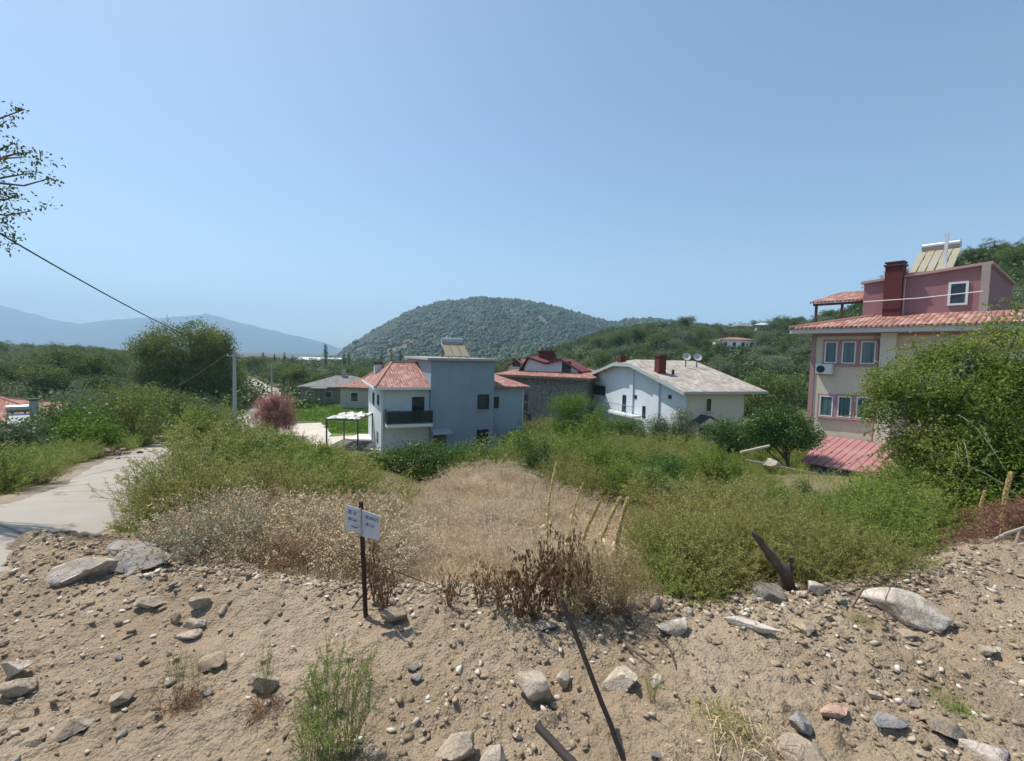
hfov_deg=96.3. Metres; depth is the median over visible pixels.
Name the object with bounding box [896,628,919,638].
rock
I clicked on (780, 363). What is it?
olive tree
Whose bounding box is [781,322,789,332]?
pine tree
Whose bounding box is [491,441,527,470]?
weed shrub
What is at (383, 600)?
dead plant
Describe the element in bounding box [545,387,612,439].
acacia tree
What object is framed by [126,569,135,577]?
loose stone
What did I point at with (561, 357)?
olive tree
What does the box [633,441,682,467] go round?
weed shrub
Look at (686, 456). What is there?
weed shrub
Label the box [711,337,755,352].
villa
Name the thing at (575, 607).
yellow weed
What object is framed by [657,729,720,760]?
grass tuft
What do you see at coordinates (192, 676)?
green weed
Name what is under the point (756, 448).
plank
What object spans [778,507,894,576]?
green weed
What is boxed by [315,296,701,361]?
hill forest
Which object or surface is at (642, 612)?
rubble chunk
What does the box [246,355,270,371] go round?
broadleaf tree
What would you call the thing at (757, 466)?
weed shrub
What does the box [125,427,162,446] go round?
verge bush
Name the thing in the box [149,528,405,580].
straw grass
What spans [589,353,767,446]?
gabled house
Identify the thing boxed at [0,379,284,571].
road
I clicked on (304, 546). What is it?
dry weed
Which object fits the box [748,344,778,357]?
olive tree
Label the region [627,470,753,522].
weed shrub
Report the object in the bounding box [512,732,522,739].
rock
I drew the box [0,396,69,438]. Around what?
red roof house
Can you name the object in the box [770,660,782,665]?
loose stone
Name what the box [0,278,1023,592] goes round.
ground
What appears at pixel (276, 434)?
weed shrub
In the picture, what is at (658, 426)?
olive tree
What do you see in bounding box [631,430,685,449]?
garden bush
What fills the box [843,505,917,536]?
green weed
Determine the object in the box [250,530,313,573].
dry weed
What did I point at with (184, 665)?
green weed
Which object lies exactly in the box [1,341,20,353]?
olive tree
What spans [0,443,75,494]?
verge bush
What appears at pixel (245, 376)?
broadleaf tree
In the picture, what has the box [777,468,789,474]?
weed shrub
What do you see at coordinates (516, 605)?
dead plant
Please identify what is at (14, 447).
verge bush
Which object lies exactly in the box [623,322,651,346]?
broadleaf tree
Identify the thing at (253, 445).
leafy bush
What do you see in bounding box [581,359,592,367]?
broadleaf tree
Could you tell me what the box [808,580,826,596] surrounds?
rock
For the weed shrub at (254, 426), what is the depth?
16.65 m
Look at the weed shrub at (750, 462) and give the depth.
17.40 m
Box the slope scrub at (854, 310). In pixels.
[494,244,1023,416]
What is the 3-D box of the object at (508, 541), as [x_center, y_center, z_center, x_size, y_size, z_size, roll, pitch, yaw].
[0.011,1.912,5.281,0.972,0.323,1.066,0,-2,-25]
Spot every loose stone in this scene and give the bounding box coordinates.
[10,730,19,736]
[11,754,20,760]
[95,587,105,594]
[110,714,119,721]
[113,653,122,660]
[115,728,127,739]
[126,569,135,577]
[150,706,160,710]
[164,677,176,685]
[166,582,177,587]
[194,567,205,572]
[203,689,214,696]
[218,604,227,614]
[252,584,262,588]
[389,599,396,605]
[407,663,418,671]
[410,673,422,681]
[449,639,456,644]
[456,635,462,643]
[486,734,491,744]
[581,737,588,746]
[648,750,662,759]
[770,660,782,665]
[796,591,806,596]
[811,599,819,602]
[842,587,852,592]
[913,749,930,758]
[953,621,966,628]
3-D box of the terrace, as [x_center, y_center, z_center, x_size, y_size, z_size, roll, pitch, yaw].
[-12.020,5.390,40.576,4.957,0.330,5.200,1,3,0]
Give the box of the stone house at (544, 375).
[495,347,598,423]
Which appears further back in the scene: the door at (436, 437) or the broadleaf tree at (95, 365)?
the broadleaf tree at (95, 365)
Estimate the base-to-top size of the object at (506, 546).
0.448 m
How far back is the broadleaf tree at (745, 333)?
144.26 m
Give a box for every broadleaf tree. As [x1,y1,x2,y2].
[0,340,12,349]
[0,355,37,385]
[0,373,21,393]
[0,376,18,394]
[3,362,72,393]
[12,342,43,347]
[12,395,121,440]
[18,352,46,380]
[20,348,46,357]
[32,343,97,389]
[32,347,101,386]
[35,406,135,455]
[54,350,125,382]
[67,343,100,353]
[68,373,128,405]
[81,379,184,446]
[86,350,106,361]
[93,347,115,353]
[97,390,145,422]
[103,348,130,370]
[119,355,142,378]
[121,316,247,396]
[124,383,203,433]
[132,365,190,392]
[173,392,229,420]
[198,357,246,392]
[236,363,252,380]
[241,356,256,367]
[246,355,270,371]
[258,359,274,367]
[260,361,280,372]
[264,361,286,384]
[272,357,290,364]
[275,360,314,390]
[276,360,305,383]
[311,372,320,380]
[350,367,371,377]
[555,350,569,358]
[574,352,585,359]
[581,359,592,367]
[588,334,608,349]
[591,351,615,366]
[601,330,633,348]
[615,327,632,339]
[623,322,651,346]
[629,343,654,357]
[636,354,649,359]
[641,324,657,335]
[643,326,676,348]
[672,344,693,356]
[674,349,706,362]
[681,327,709,342]
[699,351,719,363]
[708,339,730,354]
[710,336,724,341]
[736,329,757,337]
[739,364,809,416]
[771,315,784,321]
[781,334,798,342]
[786,317,806,325]
[788,385,808,411]
[818,309,834,316]
[958,247,998,263]
[981,262,1011,273]
[988,240,1015,252]
[989,245,1023,264]
[992,245,1023,261]
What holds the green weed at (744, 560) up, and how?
on the ground at (42, 488)
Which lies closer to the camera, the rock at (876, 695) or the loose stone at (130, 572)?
the rock at (876, 695)
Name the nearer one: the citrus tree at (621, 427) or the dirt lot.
the dirt lot
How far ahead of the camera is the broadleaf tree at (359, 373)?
91.30 m
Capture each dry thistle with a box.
[410,539,433,569]
[416,492,431,509]
[427,495,463,535]
[431,488,457,508]
[475,456,489,472]
[478,489,505,537]
[498,451,511,487]
[513,475,526,488]
[516,528,535,560]
[517,508,542,540]
[518,459,539,500]
[521,513,542,547]
[533,489,555,519]
[540,474,561,493]
[546,483,561,505]
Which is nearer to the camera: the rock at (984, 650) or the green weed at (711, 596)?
the rock at (984, 650)
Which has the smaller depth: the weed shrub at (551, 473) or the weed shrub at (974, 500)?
the weed shrub at (974, 500)
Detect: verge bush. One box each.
[0,438,43,456]
[0,440,50,455]
[0,440,66,470]
[0,441,75,488]
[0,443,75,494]
[8,445,81,469]
[8,452,77,485]
[14,442,86,470]
[18,436,89,452]
[46,433,101,457]
[55,441,104,460]
[65,449,87,466]
[67,445,103,463]
[88,441,115,459]
[108,430,143,450]
[122,442,138,450]
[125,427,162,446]
[128,441,141,449]
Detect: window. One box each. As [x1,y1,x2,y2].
[326,391,331,397]
[350,392,357,401]
[476,429,487,444]
[477,394,489,410]
[494,397,498,407]
[512,359,520,366]
[562,361,570,372]
[593,385,604,395]
[642,406,645,417]
[704,398,712,412]
[816,393,835,418]
[822,340,840,364]
[834,394,854,420]
[838,339,858,365]
[852,394,872,421]
[857,339,878,365]
[947,281,968,305]
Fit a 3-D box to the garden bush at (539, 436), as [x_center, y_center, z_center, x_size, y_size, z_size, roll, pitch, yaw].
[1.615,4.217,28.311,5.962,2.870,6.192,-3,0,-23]
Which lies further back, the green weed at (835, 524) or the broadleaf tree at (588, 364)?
the broadleaf tree at (588, 364)
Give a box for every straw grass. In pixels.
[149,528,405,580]
[356,466,660,590]
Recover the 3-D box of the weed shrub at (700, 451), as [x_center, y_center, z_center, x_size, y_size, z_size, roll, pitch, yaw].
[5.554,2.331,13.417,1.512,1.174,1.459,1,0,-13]
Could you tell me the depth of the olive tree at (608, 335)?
153.36 m
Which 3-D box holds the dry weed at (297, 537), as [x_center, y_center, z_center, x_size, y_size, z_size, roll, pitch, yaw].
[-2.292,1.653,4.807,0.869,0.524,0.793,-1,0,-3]
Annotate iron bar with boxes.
[535,722,576,760]
[560,599,625,760]
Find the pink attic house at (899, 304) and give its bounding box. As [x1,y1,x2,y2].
[789,233,1023,470]
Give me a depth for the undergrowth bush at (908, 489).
6.64 m
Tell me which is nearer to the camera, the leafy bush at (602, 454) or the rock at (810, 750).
the rock at (810, 750)
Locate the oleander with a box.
[248,388,301,431]
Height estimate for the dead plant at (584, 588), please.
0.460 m
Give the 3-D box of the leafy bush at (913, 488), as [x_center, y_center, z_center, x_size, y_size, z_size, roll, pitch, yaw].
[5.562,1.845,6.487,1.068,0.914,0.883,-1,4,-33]
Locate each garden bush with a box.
[492,426,547,449]
[496,427,548,445]
[498,427,568,452]
[502,421,547,437]
[511,423,552,436]
[523,415,539,427]
[528,413,562,430]
[539,421,569,436]
[596,427,635,446]
[598,430,647,445]
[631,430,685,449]
[648,431,713,449]
[652,431,718,454]
[663,435,725,453]
[675,431,717,449]
[692,428,714,443]
[718,443,763,457]
[722,448,763,467]
[742,445,797,471]
[744,452,799,474]
[752,444,808,468]
[756,443,809,473]
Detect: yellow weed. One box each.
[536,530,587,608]
[552,561,597,622]
[556,526,619,614]
[568,538,642,620]
[588,517,650,614]
[593,538,656,615]
[633,569,667,607]
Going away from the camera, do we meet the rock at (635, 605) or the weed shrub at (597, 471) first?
the rock at (635, 605)
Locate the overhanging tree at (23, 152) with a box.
[0,101,65,256]
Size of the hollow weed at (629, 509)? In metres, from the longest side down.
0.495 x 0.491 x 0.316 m
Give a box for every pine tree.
[42,341,66,350]
[623,329,636,345]
[665,323,676,339]
[674,315,699,341]
[691,326,707,345]
[699,337,713,351]
[710,322,727,337]
[763,323,775,333]
[776,338,791,355]
[778,318,788,329]
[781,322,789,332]
[783,331,794,345]
[977,242,991,248]
[981,237,1005,251]
[1006,262,1023,288]
[1007,239,1023,247]
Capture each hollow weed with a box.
[612,509,656,541]
[615,510,646,530]
[620,504,640,516]
[628,506,658,523]
[641,493,676,514]
[652,499,690,517]
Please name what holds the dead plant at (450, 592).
on the dirt lot
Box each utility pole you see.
[226,352,241,425]
[271,366,272,395]
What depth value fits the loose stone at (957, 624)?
3.33 m
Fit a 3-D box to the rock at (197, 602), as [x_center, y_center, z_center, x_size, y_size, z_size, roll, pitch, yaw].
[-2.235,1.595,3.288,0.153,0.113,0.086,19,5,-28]
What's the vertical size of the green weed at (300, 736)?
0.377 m
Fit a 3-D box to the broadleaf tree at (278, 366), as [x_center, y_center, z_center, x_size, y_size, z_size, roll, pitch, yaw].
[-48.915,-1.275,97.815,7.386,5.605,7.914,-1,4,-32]
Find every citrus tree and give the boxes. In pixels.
[591,413,653,440]
[700,415,755,459]
[733,400,832,471]
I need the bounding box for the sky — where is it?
[0,0,1023,348]
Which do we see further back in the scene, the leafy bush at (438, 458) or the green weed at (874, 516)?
the leafy bush at (438, 458)
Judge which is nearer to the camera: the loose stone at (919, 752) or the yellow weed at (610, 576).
the loose stone at (919, 752)
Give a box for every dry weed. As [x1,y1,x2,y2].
[107,504,249,568]
[111,483,255,546]
[123,502,227,557]
[132,501,236,548]
[159,484,289,564]
[170,476,267,531]
[171,475,311,550]
[176,487,242,515]
[185,498,254,547]
[187,479,290,513]
[188,510,261,544]
[191,470,289,504]
[191,519,312,571]
[196,533,269,567]
[223,481,318,528]
[223,491,342,558]
[223,520,279,554]
[244,482,330,511]
[247,485,321,519]
[248,485,345,545]
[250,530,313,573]
[252,478,321,509]
[254,512,332,561]
[255,492,345,535]
[265,522,351,571]
[266,479,365,522]
[268,497,380,557]
[270,525,337,568]
[272,502,344,529]
[286,495,405,579]
[293,485,393,516]
[294,520,344,557]
[298,491,416,529]
[299,484,373,519]
[307,528,381,570]
[308,504,390,554]
[309,496,364,531]
[311,500,432,578]
[315,505,344,529]
[320,531,426,582]
[331,509,429,557]
[334,498,450,559]
[335,486,385,503]
[343,488,413,523]
[348,482,412,505]
[351,485,403,510]
[362,486,426,519]
[368,505,411,537]
[376,492,413,514]
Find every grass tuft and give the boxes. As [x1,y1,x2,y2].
[135,676,224,754]
[226,684,288,734]
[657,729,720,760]
[671,686,769,758]
[681,685,805,760]
[839,610,879,635]
[907,679,995,728]
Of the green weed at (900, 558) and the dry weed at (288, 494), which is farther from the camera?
the dry weed at (288, 494)
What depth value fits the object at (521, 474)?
10.01 m
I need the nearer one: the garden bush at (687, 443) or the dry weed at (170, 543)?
the dry weed at (170, 543)
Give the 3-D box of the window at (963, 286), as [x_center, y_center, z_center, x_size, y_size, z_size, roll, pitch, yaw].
[20.570,-4.010,21.151,0.110,1.072,0.679,-1,4,-38]
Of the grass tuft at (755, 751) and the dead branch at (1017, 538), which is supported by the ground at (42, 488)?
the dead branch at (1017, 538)
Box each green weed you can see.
[162,641,190,694]
[186,652,202,689]
[254,637,275,699]
[283,698,335,760]
[284,628,387,760]
[313,656,379,760]
[355,645,377,686]
[611,501,731,575]
[617,512,743,587]
[618,532,726,598]
[622,502,729,556]
[622,551,705,600]
[625,514,678,550]
[626,496,703,538]
[629,518,743,579]
[631,529,765,602]
[641,542,740,612]
[644,669,663,703]
[654,513,789,592]
[661,503,748,557]
[661,511,748,562]
[661,517,761,585]
[687,510,805,583]
[689,515,755,569]
[698,502,796,548]
[710,508,783,566]
[719,498,801,570]
[719,501,806,527]
[723,495,859,559]
[729,503,837,577]
[750,496,830,529]
[760,520,890,588]
[768,508,862,543]
[775,521,842,573]
[777,487,870,539]
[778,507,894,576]
[779,502,898,562]
[784,537,872,581]
[791,495,898,546]
[791,499,912,546]
[802,519,929,589]
[814,519,920,575]
[829,488,951,541]
[839,490,961,554]
[841,488,939,534]
[841,511,950,554]
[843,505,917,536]
[844,477,959,530]
[844,523,951,577]
[858,536,916,562]
[864,529,917,556]
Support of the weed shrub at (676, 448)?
on the ground at (42, 488)
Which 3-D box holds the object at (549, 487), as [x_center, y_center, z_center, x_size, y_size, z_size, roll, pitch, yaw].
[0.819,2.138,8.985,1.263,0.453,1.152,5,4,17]
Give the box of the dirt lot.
[0,530,1023,760]
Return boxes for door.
[412,397,424,411]
[434,435,445,452]
[525,413,530,421]
[622,395,625,412]
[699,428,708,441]
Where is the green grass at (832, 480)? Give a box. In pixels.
[238,459,961,532]
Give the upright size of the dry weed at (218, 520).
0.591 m
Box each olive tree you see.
[0,343,33,353]
[0,355,33,384]
[0,377,38,398]
[0,410,62,452]
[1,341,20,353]
[40,345,80,354]
[41,381,114,408]
[67,372,125,393]
[114,359,144,377]
[116,382,140,394]
[555,353,566,358]
[589,348,603,357]
[599,332,615,344]
[607,343,630,355]
[630,340,651,350]
[644,411,677,442]
[654,349,672,359]
[662,337,689,350]
[663,405,699,444]
[665,325,699,345]
[682,323,698,331]
[696,323,708,329]
[705,354,736,375]
[707,355,739,367]
[708,326,727,336]
[724,326,740,336]
[743,351,771,366]
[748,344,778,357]
[750,347,761,353]
[751,333,775,345]
[753,329,780,345]
[757,352,794,364]
[759,354,799,375]
[765,320,782,328]
[784,343,810,356]
[793,320,813,324]
[798,361,809,376]
[818,316,834,321]
[1010,288,1023,309]
[1011,284,1023,308]
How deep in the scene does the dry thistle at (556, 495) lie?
8.04 m
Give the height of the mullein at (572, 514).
0.942 m
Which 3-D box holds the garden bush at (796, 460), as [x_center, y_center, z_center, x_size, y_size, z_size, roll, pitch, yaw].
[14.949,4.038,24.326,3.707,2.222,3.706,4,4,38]
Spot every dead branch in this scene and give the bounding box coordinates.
[986,526,1023,543]
[1014,530,1020,543]
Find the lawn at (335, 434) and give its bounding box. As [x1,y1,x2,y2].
[286,403,367,435]
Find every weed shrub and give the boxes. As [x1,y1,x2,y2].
[84,431,261,528]
[113,450,237,506]
[114,411,296,488]
[139,445,252,484]
[152,419,270,458]
[155,411,301,473]
[169,437,309,488]
[186,445,351,505]
[213,442,332,502]
[214,416,290,440]
[217,418,278,436]
[220,430,340,473]
[237,421,306,446]
[259,442,353,488]
[263,427,312,444]
[264,433,304,456]
[265,423,309,443]
[268,449,378,502]
[272,432,307,464]
[283,441,353,478]
[291,433,324,447]
[296,438,345,467]
[299,441,423,503]
[323,440,362,456]
[333,445,391,481]
[376,475,423,500]
[418,466,445,482]
[432,449,482,477]
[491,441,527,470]
[491,444,522,470]
[507,431,569,471]
[510,430,559,467]
[527,451,593,492]
[547,425,607,463]
[556,456,629,503]
[574,426,628,454]
[578,458,637,495]
[589,432,652,473]
[600,429,643,450]
[616,464,682,505]
[617,445,678,468]
[620,462,709,512]
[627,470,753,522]
[631,434,670,451]
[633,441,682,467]
[634,437,682,459]
[634,440,675,458]
[659,466,715,488]
[661,445,695,464]
[664,442,688,456]
[667,498,777,570]
[668,469,770,512]
[673,443,724,461]
[676,445,709,475]
[680,455,700,487]
[691,477,731,492]
[699,474,824,536]
[704,468,812,515]
[718,458,757,489]
[730,453,756,475]
[740,451,761,470]
[749,468,784,487]
[751,462,767,471]
[775,486,800,497]
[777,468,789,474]
[778,491,871,525]
[816,477,957,533]
[852,466,909,485]
[872,488,989,537]
[924,479,998,526]
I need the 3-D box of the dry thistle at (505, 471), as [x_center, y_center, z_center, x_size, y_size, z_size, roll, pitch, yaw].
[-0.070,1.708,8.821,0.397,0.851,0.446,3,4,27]
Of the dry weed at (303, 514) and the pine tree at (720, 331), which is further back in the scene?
the pine tree at (720, 331)
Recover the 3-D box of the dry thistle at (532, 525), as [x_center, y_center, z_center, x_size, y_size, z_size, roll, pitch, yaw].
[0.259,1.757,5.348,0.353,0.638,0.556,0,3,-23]
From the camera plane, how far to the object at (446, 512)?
6.77 m
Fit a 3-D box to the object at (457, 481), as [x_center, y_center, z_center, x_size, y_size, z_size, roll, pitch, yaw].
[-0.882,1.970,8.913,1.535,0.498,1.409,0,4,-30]
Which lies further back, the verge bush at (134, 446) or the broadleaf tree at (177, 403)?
the broadleaf tree at (177, 403)
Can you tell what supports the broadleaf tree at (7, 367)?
on the ground at (42, 488)
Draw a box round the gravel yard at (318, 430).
[279,423,376,449]
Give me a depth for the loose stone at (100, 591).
3.50 m
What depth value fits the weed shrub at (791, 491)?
9.16 m
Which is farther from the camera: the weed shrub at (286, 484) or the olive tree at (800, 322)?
the olive tree at (800, 322)
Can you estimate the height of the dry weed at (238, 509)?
0.832 m
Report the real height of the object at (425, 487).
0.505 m
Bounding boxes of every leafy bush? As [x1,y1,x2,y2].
[152,394,254,460]
[195,423,292,473]
[285,440,354,488]
[406,434,484,479]
[449,428,537,469]
[504,425,569,477]
[554,409,608,453]
[574,439,644,489]
[595,456,663,503]
[621,445,697,484]
[639,461,702,510]
[680,439,749,485]
[700,474,760,501]
[747,485,805,511]
[791,477,833,502]
[881,478,948,509]
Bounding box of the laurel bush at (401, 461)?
[357,434,449,483]
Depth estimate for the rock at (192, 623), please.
3.10 m
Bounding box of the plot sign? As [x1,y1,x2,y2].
[345,501,379,617]
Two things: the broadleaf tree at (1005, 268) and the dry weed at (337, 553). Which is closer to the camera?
the dry weed at (337, 553)
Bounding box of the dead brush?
[898,496,1023,551]
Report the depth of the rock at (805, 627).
3.18 m
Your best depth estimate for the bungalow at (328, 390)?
68.16 m
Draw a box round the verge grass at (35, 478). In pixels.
[0,455,97,494]
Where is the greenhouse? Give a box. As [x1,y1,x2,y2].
[296,357,342,359]
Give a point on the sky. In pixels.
(329, 172)
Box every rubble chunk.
[638,610,646,615]
[683,607,692,614]
[986,566,998,572]
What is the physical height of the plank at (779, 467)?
0.366 m
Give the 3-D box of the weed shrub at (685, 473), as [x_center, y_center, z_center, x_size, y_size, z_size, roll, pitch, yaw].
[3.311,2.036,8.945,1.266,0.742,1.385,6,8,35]
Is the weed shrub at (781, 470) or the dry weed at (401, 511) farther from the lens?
the weed shrub at (781, 470)
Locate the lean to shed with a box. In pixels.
[801,435,902,475]
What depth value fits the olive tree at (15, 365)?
70.91 m
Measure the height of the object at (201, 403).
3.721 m
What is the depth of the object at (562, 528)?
6.14 m
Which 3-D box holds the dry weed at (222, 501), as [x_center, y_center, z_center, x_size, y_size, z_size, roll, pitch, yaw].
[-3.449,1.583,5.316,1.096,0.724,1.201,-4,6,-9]
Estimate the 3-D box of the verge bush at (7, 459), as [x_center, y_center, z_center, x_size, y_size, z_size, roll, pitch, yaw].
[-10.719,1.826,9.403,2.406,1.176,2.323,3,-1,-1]
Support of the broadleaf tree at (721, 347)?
on the ground at (42, 488)
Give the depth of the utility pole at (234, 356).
34.00 m
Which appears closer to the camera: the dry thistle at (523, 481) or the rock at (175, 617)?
the rock at (175, 617)
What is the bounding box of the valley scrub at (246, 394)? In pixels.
[4,352,407,424]
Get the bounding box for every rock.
[0,677,37,697]
[1,660,35,678]
[19,733,46,747]
[44,556,117,586]
[47,716,95,743]
[106,540,157,552]
[108,546,172,572]
[108,690,136,706]
[132,595,162,607]
[170,611,181,623]
[174,628,201,639]
[182,618,205,629]
[188,597,211,608]
[197,651,225,671]
[247,673,279,694]
[380,604,406,621]
[435,731,474,760]
[479,744,504,760]
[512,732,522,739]
[514,670,550,702]
[536,619,557,629]
[556,670,570,688]
[601,664,637,691]
[627,599,638,608]
[650,594,662,610]
[650,673,663,687]
[656,617,687,636]
[723,616,779,633]
[752,581,786,604]
[772,732,825,760]
[788,710,812,735]
[790,617,814,635]
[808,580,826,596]
[820,703,847,718]
[835,593,847,604]
[861,587,953,631]
[867,690,883,699]
[873,711,909,728]
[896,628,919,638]
[905,697,920,707]
[910,708,934,721]
[926,717,966,739]
[958,738,1008,760]
[974,644,997,655]
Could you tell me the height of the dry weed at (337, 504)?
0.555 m
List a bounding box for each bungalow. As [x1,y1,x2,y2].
[296,370,360,404]
[335,379,368,408]
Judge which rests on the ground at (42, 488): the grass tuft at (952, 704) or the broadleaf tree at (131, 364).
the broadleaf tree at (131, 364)
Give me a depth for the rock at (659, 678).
2.63 m
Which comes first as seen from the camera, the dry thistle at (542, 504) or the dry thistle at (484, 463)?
the dry thistle at (542, 504)
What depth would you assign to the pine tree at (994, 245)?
83.40 m
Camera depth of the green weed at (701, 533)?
4.60 m
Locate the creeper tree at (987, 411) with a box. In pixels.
[825,296,1023,535]
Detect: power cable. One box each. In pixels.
[0,234,231,352]
[124,354,226,412]
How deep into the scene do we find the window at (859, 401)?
23.26 m
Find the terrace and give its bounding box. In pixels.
[349,434,375,446]
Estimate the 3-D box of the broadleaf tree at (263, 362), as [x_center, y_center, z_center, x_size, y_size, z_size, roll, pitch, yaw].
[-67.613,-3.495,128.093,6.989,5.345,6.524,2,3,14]
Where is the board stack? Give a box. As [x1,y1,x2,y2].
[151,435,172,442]
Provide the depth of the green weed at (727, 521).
4.36 m
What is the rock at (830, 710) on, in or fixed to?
on the dirt lot
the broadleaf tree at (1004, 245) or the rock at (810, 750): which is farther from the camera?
the broadleaf tree at (1004, 245)
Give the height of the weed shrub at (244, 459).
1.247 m
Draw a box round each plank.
[740,445,769,452]
[746,459,818,474]
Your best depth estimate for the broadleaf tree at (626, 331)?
157.04 m
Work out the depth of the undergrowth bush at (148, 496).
6.09 m
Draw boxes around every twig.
[352,566,441,608]
[619,640,655,667]
[655,634,675,668]
[851,577,890,607]
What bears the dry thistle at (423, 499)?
on the ground at (42, 488)
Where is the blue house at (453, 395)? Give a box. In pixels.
[361,338,530,453]
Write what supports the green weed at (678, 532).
on the ground at (42, 488)
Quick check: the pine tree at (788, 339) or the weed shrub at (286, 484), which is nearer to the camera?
the weed shrub at (286, 484)
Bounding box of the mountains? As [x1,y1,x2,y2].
[0,305,341,352]
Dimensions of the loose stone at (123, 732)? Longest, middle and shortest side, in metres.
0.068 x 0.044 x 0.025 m
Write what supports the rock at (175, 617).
on the dirt lot
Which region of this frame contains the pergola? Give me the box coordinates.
[325,411,372,449]
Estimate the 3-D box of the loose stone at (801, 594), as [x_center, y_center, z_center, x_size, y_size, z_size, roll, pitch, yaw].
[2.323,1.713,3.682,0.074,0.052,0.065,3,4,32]
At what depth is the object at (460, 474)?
10.36 m
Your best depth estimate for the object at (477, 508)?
7.15 m
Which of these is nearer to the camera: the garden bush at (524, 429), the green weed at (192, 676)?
the green weed at (192, 676)
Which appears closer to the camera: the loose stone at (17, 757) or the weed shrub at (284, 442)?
the loose stone at (17, 757)
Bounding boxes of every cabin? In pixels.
[729,324,750,330]
[751,323,778,331]
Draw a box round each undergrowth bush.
[105,512,148,532]
[112,501,174,535]
[113,470,220,525]
[114,471,210,514]
[790,486,858,508]
[795,489,878,519]
[824,480,889,496]
[825,468,969,529]
[838,477,941,513]
[840,453,993,515]
[858,448,957,482]
[877,477,948,513]
[885,475,972,517]
[889,462,1020,498]
[916,466,1023,525]
[939,456,1023,529]
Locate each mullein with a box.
[540,462,556,545]
[561,482,583,550]
[571,499,601,563]
[591,496,621,577]
[610,496,629,575]
[975,490,986,535]
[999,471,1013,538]
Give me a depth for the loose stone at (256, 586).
3.51 m
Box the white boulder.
[763,458,781,468]
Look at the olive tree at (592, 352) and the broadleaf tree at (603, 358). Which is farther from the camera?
the olive tree at (592, 352)
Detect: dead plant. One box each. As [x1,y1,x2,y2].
[366,538,390,605]
[373,559,397,609]
[434,566,468,605]
[468,559,494,606]
[483,566,513,610]
[500,565,537,618]
[503,540,559,619]
[534,523,570,611]
[537,520,596,614]
[554,553,601,612]
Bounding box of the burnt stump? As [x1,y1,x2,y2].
[750,529,796,591]
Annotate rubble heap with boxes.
[88,444,125,458]
[100,451,164,457]
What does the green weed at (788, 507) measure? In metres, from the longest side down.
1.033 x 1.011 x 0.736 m
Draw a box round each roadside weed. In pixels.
[108,500,119,515]
[114,462,142,521]
[146,460,170,498]
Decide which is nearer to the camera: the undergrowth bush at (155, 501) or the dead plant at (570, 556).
the dead plant at (570, 556)
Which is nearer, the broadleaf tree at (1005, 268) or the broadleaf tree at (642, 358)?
the broadleaf tree at (1005, 268)
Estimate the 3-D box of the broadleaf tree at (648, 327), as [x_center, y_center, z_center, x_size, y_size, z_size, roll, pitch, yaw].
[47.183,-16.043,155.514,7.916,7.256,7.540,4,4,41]
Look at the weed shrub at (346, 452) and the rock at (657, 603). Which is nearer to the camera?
the rock at (657, 603)
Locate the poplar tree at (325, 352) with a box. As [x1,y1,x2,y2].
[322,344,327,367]
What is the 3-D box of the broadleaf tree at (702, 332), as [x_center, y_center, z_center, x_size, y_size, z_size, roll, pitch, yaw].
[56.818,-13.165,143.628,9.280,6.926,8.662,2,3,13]

